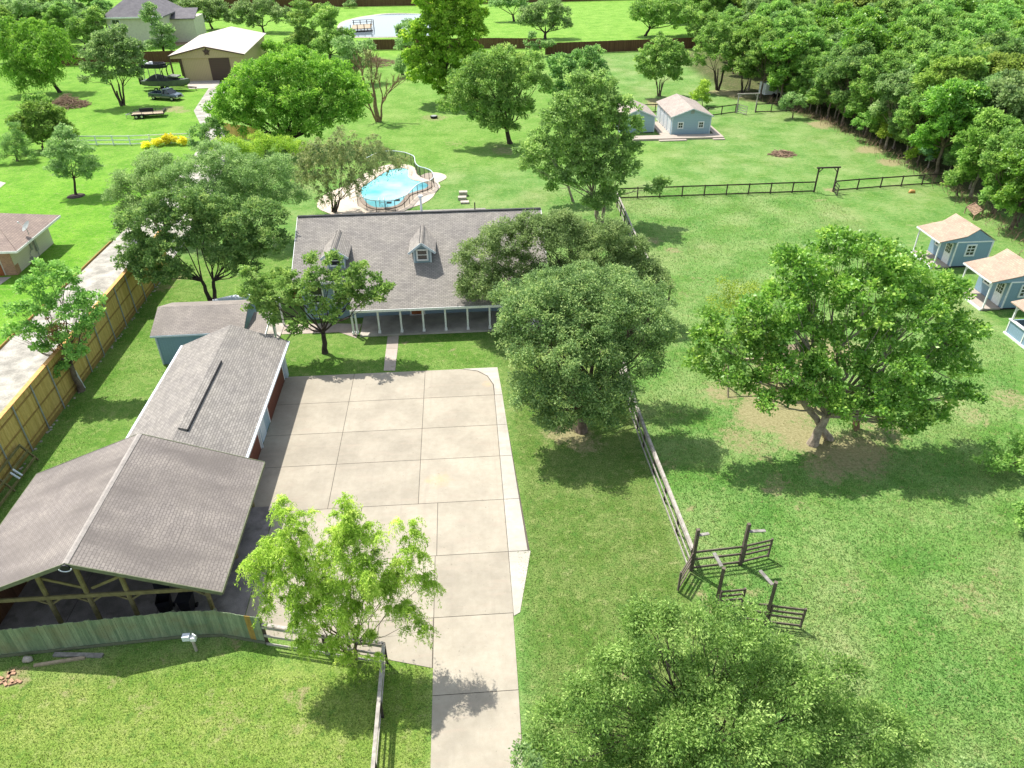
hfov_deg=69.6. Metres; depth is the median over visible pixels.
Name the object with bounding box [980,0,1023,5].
woodland tree
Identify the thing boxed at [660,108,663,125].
white door
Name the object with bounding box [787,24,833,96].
woodland tree
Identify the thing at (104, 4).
woodland tree
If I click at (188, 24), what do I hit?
house
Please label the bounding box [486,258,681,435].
live oak
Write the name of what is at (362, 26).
dock
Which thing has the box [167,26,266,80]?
metal barn
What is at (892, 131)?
woodland tree
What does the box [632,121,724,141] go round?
shed deck
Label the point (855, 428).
tallow tree
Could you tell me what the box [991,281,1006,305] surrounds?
door
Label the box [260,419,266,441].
side door
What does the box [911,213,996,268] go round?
playhouse
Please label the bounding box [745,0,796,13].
woodland tree
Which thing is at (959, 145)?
woodland tree
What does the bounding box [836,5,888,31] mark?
woodland tree
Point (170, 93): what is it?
pickup truck
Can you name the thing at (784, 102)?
wood edge shrub
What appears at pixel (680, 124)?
window
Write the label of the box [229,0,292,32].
yard tree
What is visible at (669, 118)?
white door
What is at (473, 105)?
live oak
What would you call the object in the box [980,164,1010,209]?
woodland tree
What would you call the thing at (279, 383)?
garage door
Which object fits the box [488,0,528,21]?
live oak
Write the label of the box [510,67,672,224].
cottonwood
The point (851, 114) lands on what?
woodland tree
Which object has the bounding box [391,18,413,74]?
yard tree
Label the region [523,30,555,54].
sapling
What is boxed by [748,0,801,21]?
woodland tree
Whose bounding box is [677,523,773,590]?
corral gate
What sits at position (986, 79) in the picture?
woodland tree
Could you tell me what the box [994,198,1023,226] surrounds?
wood edge shrub
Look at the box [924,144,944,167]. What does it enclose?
woodland tree
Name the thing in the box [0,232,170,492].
cedar fence
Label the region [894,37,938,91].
woodland tree
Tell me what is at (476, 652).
driveway
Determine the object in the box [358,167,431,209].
swimming pool
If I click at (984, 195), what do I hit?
wood edge shrub
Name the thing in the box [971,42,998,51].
woodland tree
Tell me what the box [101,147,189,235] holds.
live oak
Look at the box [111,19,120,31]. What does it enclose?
window
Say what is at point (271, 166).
live oak
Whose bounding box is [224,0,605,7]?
privacy fence
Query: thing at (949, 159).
woodland tree
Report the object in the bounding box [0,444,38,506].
timber rack
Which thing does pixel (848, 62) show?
woodland tree
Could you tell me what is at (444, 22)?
tulip tree
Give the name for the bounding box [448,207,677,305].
live oak
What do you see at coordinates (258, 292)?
ornamental pear
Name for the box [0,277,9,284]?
neighbour driveway
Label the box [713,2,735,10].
woodland tree
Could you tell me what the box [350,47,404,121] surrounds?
bare tree
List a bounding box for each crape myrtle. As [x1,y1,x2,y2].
[632,30,694,95]
[692,20,749,89]
[730,36,764,92]
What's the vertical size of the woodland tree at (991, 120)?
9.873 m
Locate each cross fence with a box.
[620,181,815,198]
[708,104,736,114]
[755,103,801,112]
[834,173,945,190]
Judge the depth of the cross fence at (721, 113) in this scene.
114.78 m
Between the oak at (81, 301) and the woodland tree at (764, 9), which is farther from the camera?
the woodland tree at (764, 9)
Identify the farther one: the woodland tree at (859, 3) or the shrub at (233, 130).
the woodland tree at (859, 3)
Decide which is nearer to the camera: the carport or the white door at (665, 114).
the carport
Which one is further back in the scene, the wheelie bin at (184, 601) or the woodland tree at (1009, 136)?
the woodland tree at (1009, 136)
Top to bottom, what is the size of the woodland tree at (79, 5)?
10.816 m
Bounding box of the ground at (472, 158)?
[0,0,1023,767]
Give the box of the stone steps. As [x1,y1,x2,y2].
[458,190,468,203]
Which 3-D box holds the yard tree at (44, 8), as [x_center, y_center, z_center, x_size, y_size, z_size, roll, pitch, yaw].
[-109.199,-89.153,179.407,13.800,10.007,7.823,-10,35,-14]
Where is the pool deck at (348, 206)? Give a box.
[317,164,446,213]
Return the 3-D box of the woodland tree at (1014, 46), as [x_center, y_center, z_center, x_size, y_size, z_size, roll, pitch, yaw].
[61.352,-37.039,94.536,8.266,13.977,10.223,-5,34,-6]
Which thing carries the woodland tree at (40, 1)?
on the ground at (472, 158)
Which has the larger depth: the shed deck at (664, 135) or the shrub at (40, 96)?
the shrub at (40, 96)
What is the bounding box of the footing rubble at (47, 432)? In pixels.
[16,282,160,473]
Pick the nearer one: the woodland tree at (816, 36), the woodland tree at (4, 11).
the woodland tree at (816, 36)
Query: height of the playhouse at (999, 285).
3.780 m
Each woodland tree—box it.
[0,5,20,55]
[11,5,42,38]
[36,0,53,26]
[40,1,74,30]
[64,0,84,11]
[77,0,92,6]
[77,6,106,30]
[90,0,112,27]
[691,0,703,10]
[698,0,727,14]
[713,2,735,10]
[714,7,744,60]
[717,3,743,32]
[724,17,743,73]
[728,16,773,90]
[731,0,742,8]
[738,12,754,22]
[740,0,752,14]
[744,30,781,97]
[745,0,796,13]
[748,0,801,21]
[761,31,810,99]
[768,5,806,20]
[769,63,788,100]
[770,15,808,63]
[772,5,828,34]
[785,74,802,102]
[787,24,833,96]
[790,0,809,6]
[790,46,831,109]
[797,0,816,6]
[800,0,833,11]
[802,82,815,108]
[806,75,827,113]
[812,0,859,28]
[812,43,854,118]
[820,21,846,45]
[823,40,875,125]
[826,79,845,117]
[826,86,845,121]
[827,31,842,48]
[833,0,890,8]
[834,19,857,46]
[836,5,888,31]
[840,13,895,56]
[843,107,867,127]
[845,49,908,135]
[854,96,872,132]
[866,1,883,7]
[868,68,916,148]
[869,108,890,143]
[873,0,912,24]
[878,21,936,56]
[882,25,890,32]
[884,21,896,28]
[885,116,901,148]
[892,54,927,91]
[892,86,937,163]
[894,2,945,25]
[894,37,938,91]
[895,118,924,155]
[899,0,932,3]
[905,9,957,32]
[905,35,991,90]
[905,77,991,176]
[906,0,944,12]
[910,52,985,161]
[915,24,956,42]
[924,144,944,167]
[933,0,963,17]
[940,135,957,168]
[946,12,977,25]
[949,140,976,166]
[950,105,1022,196]
[953,0,982,13]
[953,10,967,18]
[953,71,1010,134]
[955,11,1017,39]
[956,143,982,188]
[962,5,1008,20]
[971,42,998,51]
[975,0,1023,20]
[975,29,1012,45]
[977,37,1023,66]
[977,124,1023,213]
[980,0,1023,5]
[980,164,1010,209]
[983,50,1023,108]
[987,68,1023,124]
[989,146,1023,229]
[997,0,1023,15]
[1001,17,1023,33]
[1005,26,1023,42]
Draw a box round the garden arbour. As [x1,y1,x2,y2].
[266,297,284,337]
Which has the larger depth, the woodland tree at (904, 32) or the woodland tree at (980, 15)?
the woodland tree at (980, 15)
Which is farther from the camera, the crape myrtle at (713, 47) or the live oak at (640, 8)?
the live oak at (640, 8)
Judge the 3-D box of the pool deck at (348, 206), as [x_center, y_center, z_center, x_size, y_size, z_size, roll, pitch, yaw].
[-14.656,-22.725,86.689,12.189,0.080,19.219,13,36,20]
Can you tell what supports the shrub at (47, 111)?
on the ground at (472, 158)
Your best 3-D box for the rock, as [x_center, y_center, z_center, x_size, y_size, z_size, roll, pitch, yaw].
[-22.132,12.570,33.624,0.496,0.337,0.330,-3,34,-3]
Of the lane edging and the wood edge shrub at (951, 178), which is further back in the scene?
the wood edge shrub at (951, 178)
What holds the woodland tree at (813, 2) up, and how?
on the ground at (472, 158)
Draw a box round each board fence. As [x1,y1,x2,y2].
[0,582,26,623]
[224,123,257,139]
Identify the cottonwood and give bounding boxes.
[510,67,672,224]
[535,143,588,201]
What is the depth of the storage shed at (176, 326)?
54.33 m
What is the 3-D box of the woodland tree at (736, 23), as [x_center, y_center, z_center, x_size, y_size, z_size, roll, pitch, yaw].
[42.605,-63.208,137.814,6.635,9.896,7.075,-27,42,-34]
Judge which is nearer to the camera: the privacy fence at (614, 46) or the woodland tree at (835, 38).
the woodland tree at (835, 38)
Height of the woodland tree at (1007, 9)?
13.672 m
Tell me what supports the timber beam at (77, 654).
on the ground at (472, 158)
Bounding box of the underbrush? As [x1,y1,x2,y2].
[762,95,1023,255]
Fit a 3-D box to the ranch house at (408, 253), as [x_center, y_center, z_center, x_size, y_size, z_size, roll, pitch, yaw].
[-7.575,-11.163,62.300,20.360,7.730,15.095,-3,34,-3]
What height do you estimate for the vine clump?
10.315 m
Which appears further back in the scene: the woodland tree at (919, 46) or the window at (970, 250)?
the woodland tree at (919, 46)
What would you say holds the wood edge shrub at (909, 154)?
on the ground at (472, 158)
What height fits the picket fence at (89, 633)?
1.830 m
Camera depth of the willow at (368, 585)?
30.27 m
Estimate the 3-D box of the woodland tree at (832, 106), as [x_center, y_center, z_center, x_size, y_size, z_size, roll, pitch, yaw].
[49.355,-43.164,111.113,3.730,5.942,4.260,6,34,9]
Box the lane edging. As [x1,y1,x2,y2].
[0,241,112,348]
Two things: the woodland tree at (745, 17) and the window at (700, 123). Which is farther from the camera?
the woodland tree at (745, 17)
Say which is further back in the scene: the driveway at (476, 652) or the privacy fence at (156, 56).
the privacy fence at (156, 56)
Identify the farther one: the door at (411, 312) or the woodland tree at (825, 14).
the woodland tree at (825, 14)
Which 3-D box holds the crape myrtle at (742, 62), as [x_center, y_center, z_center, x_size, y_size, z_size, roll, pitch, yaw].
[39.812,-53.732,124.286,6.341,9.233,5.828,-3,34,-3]
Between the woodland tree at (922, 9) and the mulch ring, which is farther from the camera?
the woodland tree at (922, 9)
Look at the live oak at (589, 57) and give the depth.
116.33 m
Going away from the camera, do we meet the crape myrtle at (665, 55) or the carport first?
the carport
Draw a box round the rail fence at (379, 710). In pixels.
[260,623,387,767]
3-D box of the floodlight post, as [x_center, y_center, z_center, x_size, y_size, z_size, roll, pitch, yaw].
[-14.645,11.826,33.705,0.656,1.223,0.243,-3,34,-3]
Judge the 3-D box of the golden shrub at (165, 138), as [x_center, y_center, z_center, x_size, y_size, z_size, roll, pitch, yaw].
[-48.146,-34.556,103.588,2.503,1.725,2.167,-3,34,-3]
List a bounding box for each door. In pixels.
[0,265,4,275]
[208,58,231,80]
[249,434,261,459]
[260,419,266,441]
[267,366,284,421]
[410,310,425,314]
[656,105,660,121]
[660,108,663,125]
[663,112,667,128]
[667,115,671,133]
[941,241,953,263]
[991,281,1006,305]
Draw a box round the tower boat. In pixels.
[138,60,189,86]
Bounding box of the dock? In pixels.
[350,19,373,31]
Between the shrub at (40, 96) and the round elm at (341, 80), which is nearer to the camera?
the round elm at (341, 80)
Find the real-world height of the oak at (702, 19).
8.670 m
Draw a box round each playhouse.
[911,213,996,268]
[962,249,1023,310]
[1003,299,1023,348]
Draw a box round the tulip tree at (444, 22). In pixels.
[396,0,490,102]
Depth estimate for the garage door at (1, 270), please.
68.00 m
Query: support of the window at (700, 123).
in the garden shed at (677, 114)
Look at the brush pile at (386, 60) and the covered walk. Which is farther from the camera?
the brush pile at (386, 60)
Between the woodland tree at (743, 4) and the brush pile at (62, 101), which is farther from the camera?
the woodland tree at (743, 4)
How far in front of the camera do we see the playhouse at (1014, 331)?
56.48 m
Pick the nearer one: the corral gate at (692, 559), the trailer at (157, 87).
the corral gate at (692, 559)
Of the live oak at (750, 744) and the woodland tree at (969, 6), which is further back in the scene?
the woodland tree at (969, 6)
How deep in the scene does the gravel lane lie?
61.37 m
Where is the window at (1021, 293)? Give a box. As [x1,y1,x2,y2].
[1017,285,1023,297]
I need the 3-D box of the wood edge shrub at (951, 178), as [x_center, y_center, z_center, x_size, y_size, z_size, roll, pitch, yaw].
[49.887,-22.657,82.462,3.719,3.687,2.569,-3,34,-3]
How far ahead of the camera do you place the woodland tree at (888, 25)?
121.84 m
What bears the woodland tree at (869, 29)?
on the ground at (472, 158)
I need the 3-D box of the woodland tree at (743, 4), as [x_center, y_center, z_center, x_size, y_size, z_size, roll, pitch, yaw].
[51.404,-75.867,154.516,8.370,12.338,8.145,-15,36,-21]
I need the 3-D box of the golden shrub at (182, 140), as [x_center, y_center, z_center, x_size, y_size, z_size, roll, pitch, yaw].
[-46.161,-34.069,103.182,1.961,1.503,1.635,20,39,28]
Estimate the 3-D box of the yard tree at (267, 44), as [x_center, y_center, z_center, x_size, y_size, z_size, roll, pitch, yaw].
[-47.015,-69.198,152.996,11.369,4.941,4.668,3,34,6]
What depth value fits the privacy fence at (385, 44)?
165.12 m
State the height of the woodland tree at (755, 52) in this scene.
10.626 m
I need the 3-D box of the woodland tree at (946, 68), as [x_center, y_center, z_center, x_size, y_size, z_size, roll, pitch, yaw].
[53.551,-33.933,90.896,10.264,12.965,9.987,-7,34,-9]
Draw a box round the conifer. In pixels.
[0,119,38,162]
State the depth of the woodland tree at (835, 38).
117.98 m
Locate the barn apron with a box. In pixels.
[188,80,219,88]
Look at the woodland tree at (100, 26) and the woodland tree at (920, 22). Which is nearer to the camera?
the woodland tree at (920, 22)
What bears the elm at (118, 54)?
on the ground at (472, 158)
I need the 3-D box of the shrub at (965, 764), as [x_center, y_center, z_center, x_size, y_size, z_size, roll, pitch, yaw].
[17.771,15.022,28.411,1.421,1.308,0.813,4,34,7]
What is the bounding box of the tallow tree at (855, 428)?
[830,391,887,430]
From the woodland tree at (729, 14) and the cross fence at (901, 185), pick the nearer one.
the cross fence at (901, 185)
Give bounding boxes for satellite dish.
[17,221,28,234]
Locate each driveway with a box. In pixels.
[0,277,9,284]
[246,367,529,767]
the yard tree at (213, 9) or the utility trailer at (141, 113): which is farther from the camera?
the yard tree at (213, 9)
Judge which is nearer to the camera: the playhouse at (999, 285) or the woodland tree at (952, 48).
the playhouse at (999, 285)
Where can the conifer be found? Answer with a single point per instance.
(18, 140)
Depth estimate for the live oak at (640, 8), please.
175.06 m
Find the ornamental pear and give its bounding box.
[234,248,396,354]
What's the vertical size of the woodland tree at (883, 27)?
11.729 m
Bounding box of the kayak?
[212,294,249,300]
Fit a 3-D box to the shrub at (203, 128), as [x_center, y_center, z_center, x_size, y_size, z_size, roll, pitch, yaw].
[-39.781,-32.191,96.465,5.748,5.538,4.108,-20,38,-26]
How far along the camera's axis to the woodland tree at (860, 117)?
103.92 m
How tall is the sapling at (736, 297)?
4.489 m
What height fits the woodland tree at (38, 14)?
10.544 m
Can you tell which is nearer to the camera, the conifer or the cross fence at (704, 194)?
the cross fence at (704, 194)
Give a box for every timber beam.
[33,656,84,666]
[52,652,103,657]
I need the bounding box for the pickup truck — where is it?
[148,87,183,100]
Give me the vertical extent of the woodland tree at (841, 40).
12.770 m
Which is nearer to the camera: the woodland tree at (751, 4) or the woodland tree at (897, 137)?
the woodland tree at (897, 137)
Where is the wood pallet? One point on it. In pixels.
(972, 210)
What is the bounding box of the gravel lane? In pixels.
[0,82,224,412]
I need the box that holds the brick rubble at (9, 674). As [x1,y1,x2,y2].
[0,669,22,686]
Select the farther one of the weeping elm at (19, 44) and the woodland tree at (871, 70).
the weeping elm at (19, 44)
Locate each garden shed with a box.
[617,100,656,132]
[656,94,713,134]
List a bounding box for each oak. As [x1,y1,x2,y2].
[0,257,107,392]
[40,122,104,194]
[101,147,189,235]
[153,139,313,236]
[435,42,555,143]
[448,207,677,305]
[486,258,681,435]
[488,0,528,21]
[513,590,939,767]
[515,0,573,38]
[536,43,618,104]
[627,0,698,35]
[678,5,718,36]
[968,425,1023,476]
[1010,498,1023,529]
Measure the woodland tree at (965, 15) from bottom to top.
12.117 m
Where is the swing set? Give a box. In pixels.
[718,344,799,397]
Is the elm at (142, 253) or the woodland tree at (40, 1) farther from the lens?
the woodland tree at (40, 1)
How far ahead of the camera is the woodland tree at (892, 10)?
124.36 m
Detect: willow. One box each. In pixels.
[234,491,446,684]
[289,124,414,212]
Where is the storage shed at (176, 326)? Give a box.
[150,300,255,364]
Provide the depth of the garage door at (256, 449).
45.39 m
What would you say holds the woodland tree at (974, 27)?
on the ground at (472, 158)
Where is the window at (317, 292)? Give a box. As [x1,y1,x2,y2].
[310,287,323,303]
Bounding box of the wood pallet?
[964,202,983,219]
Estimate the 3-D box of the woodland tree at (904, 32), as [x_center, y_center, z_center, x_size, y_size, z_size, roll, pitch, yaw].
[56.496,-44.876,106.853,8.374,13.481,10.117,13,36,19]
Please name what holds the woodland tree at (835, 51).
on the ground at (472, 158)
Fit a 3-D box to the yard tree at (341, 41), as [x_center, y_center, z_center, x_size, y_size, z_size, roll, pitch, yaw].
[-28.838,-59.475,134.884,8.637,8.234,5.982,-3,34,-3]
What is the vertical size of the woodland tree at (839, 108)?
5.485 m
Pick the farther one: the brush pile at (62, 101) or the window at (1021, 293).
the brush pile at (62, 101)
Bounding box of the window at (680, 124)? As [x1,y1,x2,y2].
[677,122,683,128]
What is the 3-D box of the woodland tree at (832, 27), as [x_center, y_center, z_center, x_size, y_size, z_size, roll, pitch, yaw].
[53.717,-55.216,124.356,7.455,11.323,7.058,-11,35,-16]
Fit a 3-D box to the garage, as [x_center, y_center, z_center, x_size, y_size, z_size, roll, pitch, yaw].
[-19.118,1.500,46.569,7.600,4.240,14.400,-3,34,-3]
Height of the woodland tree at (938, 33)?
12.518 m
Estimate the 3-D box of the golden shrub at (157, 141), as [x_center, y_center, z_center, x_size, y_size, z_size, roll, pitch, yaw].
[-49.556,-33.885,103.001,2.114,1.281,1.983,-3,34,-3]
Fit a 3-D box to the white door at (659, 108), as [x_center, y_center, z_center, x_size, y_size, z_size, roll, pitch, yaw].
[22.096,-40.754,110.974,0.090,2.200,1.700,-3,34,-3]
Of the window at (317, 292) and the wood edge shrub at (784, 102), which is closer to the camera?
the window at (317, 292)
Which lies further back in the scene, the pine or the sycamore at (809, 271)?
the pine
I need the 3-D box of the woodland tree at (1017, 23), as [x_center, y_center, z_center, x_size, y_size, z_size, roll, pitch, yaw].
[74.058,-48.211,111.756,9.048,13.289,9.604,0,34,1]
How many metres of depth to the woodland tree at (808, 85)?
114.49 m
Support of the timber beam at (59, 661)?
on the ground at (472, 158)
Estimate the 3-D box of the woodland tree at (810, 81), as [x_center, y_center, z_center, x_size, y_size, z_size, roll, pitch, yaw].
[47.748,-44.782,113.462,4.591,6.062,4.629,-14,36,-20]
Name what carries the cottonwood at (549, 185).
on the ground at (472, 158)
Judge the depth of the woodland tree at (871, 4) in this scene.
133.38 m
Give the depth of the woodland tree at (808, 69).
112.91 m
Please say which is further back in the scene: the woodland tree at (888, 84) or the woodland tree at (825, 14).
the woodland tree at (825, 14)
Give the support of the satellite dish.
attached to the neighbour house at (20, 249)
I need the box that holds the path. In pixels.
[282,323,398,370]
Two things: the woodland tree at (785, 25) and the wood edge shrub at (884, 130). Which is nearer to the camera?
the wood edge shrub at (884, 130)
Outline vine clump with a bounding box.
[358,49,378,91]
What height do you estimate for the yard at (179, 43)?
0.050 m
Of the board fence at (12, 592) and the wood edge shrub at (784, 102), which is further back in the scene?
the wood edge shrub at (784, 102)
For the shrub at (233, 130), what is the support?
on the ground at (472, 158)
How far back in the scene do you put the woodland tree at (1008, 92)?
80.99 m
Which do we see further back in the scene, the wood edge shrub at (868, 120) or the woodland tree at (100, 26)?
the woodland tree at (100, 26)
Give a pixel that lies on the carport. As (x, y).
(116, 529)
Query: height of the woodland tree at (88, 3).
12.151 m
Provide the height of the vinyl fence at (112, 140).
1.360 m
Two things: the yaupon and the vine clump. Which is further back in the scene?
the vine clump
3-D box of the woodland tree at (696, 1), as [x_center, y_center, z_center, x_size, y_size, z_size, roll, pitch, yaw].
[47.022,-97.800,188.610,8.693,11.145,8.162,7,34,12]
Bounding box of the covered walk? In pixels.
[247,312,276,337]
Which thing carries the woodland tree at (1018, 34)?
on the ground at (472, 158)
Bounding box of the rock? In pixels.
[22,656,32,662]
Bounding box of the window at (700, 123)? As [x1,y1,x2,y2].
[698,121,703,127]
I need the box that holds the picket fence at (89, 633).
[0,608,265,657]
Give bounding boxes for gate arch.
[736,93,759,113]
[814,166,840,194]
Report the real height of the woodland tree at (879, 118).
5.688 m
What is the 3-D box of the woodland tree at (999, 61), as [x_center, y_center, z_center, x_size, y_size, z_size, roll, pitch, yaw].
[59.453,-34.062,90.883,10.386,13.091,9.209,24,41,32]
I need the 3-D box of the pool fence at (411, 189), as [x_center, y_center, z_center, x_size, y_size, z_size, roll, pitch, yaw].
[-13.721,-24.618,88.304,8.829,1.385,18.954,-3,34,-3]
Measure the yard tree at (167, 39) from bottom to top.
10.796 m
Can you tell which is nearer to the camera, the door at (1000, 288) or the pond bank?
the door at (1000, 288)
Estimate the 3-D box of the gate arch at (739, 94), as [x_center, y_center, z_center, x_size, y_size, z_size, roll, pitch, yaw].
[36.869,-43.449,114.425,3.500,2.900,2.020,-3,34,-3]
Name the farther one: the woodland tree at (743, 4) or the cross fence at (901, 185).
the woodland tree at (743, 4)
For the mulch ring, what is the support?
on the ground at (472, 158)
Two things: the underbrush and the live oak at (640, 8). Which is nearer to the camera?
the underbrush
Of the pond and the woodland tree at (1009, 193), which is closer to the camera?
the woodland tree at (1009, 193)
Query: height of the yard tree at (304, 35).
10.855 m
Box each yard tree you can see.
[0,0,41,29]
[36,0,80,21]
[63,3,108,49]
[138,1,178,50]
[174,0,235,28]
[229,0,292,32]
[260,38,312,54]
[282,0,327,50]
[306,1,356,64]
[330,34,376,71]
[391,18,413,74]
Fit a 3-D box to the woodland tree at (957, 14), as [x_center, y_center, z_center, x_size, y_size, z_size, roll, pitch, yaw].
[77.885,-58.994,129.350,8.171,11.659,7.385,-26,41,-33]
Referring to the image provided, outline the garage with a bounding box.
[126,324,289,459]
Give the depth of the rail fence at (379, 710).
32.64 m
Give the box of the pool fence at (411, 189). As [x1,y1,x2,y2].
[356,150,434,211]
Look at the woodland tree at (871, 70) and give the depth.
98.95 m
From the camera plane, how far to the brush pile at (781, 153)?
96.90 m
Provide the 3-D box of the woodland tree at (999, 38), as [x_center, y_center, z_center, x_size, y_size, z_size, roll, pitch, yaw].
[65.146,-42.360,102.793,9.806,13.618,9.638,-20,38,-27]
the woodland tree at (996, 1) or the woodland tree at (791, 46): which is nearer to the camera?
the woodland tree at (791, 46)
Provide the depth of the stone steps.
83.77 m
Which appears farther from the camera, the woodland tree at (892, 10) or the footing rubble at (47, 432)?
the woodland tree at (892, 10)
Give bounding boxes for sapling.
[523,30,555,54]
[688,78,711,105]
[705,276,760,328]
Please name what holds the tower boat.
on the trailer at (157, 87)
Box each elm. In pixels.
[0,15,80,97]
[76,22,147,105]
[109,184,293,300]
[199,45,373,150]
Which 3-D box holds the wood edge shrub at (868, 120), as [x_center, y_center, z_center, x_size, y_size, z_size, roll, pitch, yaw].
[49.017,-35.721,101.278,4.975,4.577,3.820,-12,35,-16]
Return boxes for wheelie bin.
[152,583,174,612]
[174,591,198,610]
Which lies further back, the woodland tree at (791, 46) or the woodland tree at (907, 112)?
the woodland tree at (791, 46)
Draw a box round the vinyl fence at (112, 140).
[73,133,190,145]
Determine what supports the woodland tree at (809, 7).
on the ground at (472, 158)
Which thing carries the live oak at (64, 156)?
on the mulch ring
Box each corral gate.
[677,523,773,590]
[712,552,806,627]
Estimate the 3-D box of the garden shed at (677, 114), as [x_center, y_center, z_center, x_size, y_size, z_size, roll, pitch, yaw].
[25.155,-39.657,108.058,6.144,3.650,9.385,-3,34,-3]
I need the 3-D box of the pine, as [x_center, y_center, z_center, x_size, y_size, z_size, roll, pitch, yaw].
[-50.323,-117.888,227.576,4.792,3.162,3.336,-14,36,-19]
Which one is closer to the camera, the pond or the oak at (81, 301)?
the oak at (81, 301)
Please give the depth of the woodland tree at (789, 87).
118.05 m
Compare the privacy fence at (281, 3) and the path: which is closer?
the path
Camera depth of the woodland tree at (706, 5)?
173.07 m
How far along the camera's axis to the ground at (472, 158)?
45.79 m
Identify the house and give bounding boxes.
[0,213,60,275]
[103,0,206,47]
[292,195,547,336]
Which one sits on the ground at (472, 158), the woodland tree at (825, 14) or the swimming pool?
the woodland tree at (825, 14)
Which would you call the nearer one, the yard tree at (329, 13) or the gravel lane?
the gravel lane
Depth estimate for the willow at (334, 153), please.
77.87 m
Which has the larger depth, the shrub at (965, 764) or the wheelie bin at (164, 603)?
the wheelie bin at (164, 603)
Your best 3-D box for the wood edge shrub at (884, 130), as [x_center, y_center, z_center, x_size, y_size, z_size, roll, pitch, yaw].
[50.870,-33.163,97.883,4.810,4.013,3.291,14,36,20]
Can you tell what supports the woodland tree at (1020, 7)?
on the ground at (472, 158)
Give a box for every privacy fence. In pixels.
[45,51,178,65]
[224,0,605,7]
[372,38,541,49]
[545,37,714,54]
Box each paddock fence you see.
[615,335,692,562]
[616,193,647,256]
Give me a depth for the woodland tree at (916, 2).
125.31 m
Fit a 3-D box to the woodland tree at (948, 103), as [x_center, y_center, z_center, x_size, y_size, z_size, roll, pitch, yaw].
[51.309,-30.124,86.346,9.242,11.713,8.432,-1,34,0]
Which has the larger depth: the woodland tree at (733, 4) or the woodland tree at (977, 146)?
the woodland tree at (733, 4)
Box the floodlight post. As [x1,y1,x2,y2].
[181,633,197,651]
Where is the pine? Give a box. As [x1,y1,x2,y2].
[342,0,357,7]
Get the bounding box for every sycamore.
[681,304,833,441]
[732,223,995,447]
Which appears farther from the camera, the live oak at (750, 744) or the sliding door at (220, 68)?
the sliding door at (220, 68)
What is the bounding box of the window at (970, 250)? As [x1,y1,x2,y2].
[964,244,977,256]
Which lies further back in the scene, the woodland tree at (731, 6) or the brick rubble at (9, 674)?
the woodland tree at (731, 6)
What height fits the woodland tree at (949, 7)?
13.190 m
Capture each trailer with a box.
[125,108,165,118]
[144,86,196,90]
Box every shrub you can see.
[3,99,79,149]
[21,91,53,102]
[141,141,150,148]
[151,137,163,145]
[161,132,177,143]
[175,135,187,144]
[185,116,231,151]
[508,739,546,767]
[778,91,807,117]
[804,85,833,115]
[850,109,880,140]
[877,122,897,148]
[903,146,927,163]
[918,140,944,161]
[940,164,975,195]
[954,755,992,767]
[977,184,1000,211]
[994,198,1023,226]
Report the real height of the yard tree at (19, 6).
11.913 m
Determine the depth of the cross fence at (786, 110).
115.90 m
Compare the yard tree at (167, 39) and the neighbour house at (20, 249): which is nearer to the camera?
the neighbour house at (20, 249)
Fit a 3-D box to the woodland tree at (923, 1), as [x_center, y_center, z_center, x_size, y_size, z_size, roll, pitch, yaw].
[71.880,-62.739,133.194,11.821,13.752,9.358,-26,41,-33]
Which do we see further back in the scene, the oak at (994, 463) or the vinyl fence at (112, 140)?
the vinyl fence at (112, 140)
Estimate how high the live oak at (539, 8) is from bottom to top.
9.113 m
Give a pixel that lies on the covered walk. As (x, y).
(258, 323)
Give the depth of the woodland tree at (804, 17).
122.67 m
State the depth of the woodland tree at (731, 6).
152.01 m
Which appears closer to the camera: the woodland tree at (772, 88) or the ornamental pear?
the ornamental pear
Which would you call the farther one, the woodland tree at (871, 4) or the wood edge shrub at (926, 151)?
the woodland tree at (871, 4)
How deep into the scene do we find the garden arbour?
58.97 m
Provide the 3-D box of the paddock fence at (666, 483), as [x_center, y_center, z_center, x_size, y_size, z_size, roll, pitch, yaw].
[8.311,2.540,47.052,0.623,1.490,23.120,-2,34,-2]
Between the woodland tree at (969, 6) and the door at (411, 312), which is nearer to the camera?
the door at (411, 312)
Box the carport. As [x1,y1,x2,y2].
[0,433,274,629]
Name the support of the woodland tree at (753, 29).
on the ground at (472, 158)
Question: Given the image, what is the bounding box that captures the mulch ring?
[67,193,84,198]
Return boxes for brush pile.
[50,93,91,108]
[354,56,394,68]
[768,149,796,157]
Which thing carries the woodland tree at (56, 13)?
on the ground at (472, 158)
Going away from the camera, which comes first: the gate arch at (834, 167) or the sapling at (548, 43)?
the gate arch at (834, 167)
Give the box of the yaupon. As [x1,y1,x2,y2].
[210,129,309,172]
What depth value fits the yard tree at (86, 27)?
165.53 m
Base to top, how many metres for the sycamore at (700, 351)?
9.591 m
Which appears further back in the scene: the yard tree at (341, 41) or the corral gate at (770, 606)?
the yard tree at (341, 41)
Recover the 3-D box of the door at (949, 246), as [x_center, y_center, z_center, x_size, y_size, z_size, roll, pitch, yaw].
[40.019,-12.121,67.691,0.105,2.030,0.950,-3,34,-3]
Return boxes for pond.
[343,13,428,36]
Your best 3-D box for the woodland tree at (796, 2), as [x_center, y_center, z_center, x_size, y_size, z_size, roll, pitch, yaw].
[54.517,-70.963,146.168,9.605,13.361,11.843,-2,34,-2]
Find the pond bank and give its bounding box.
[337,13,415,37]

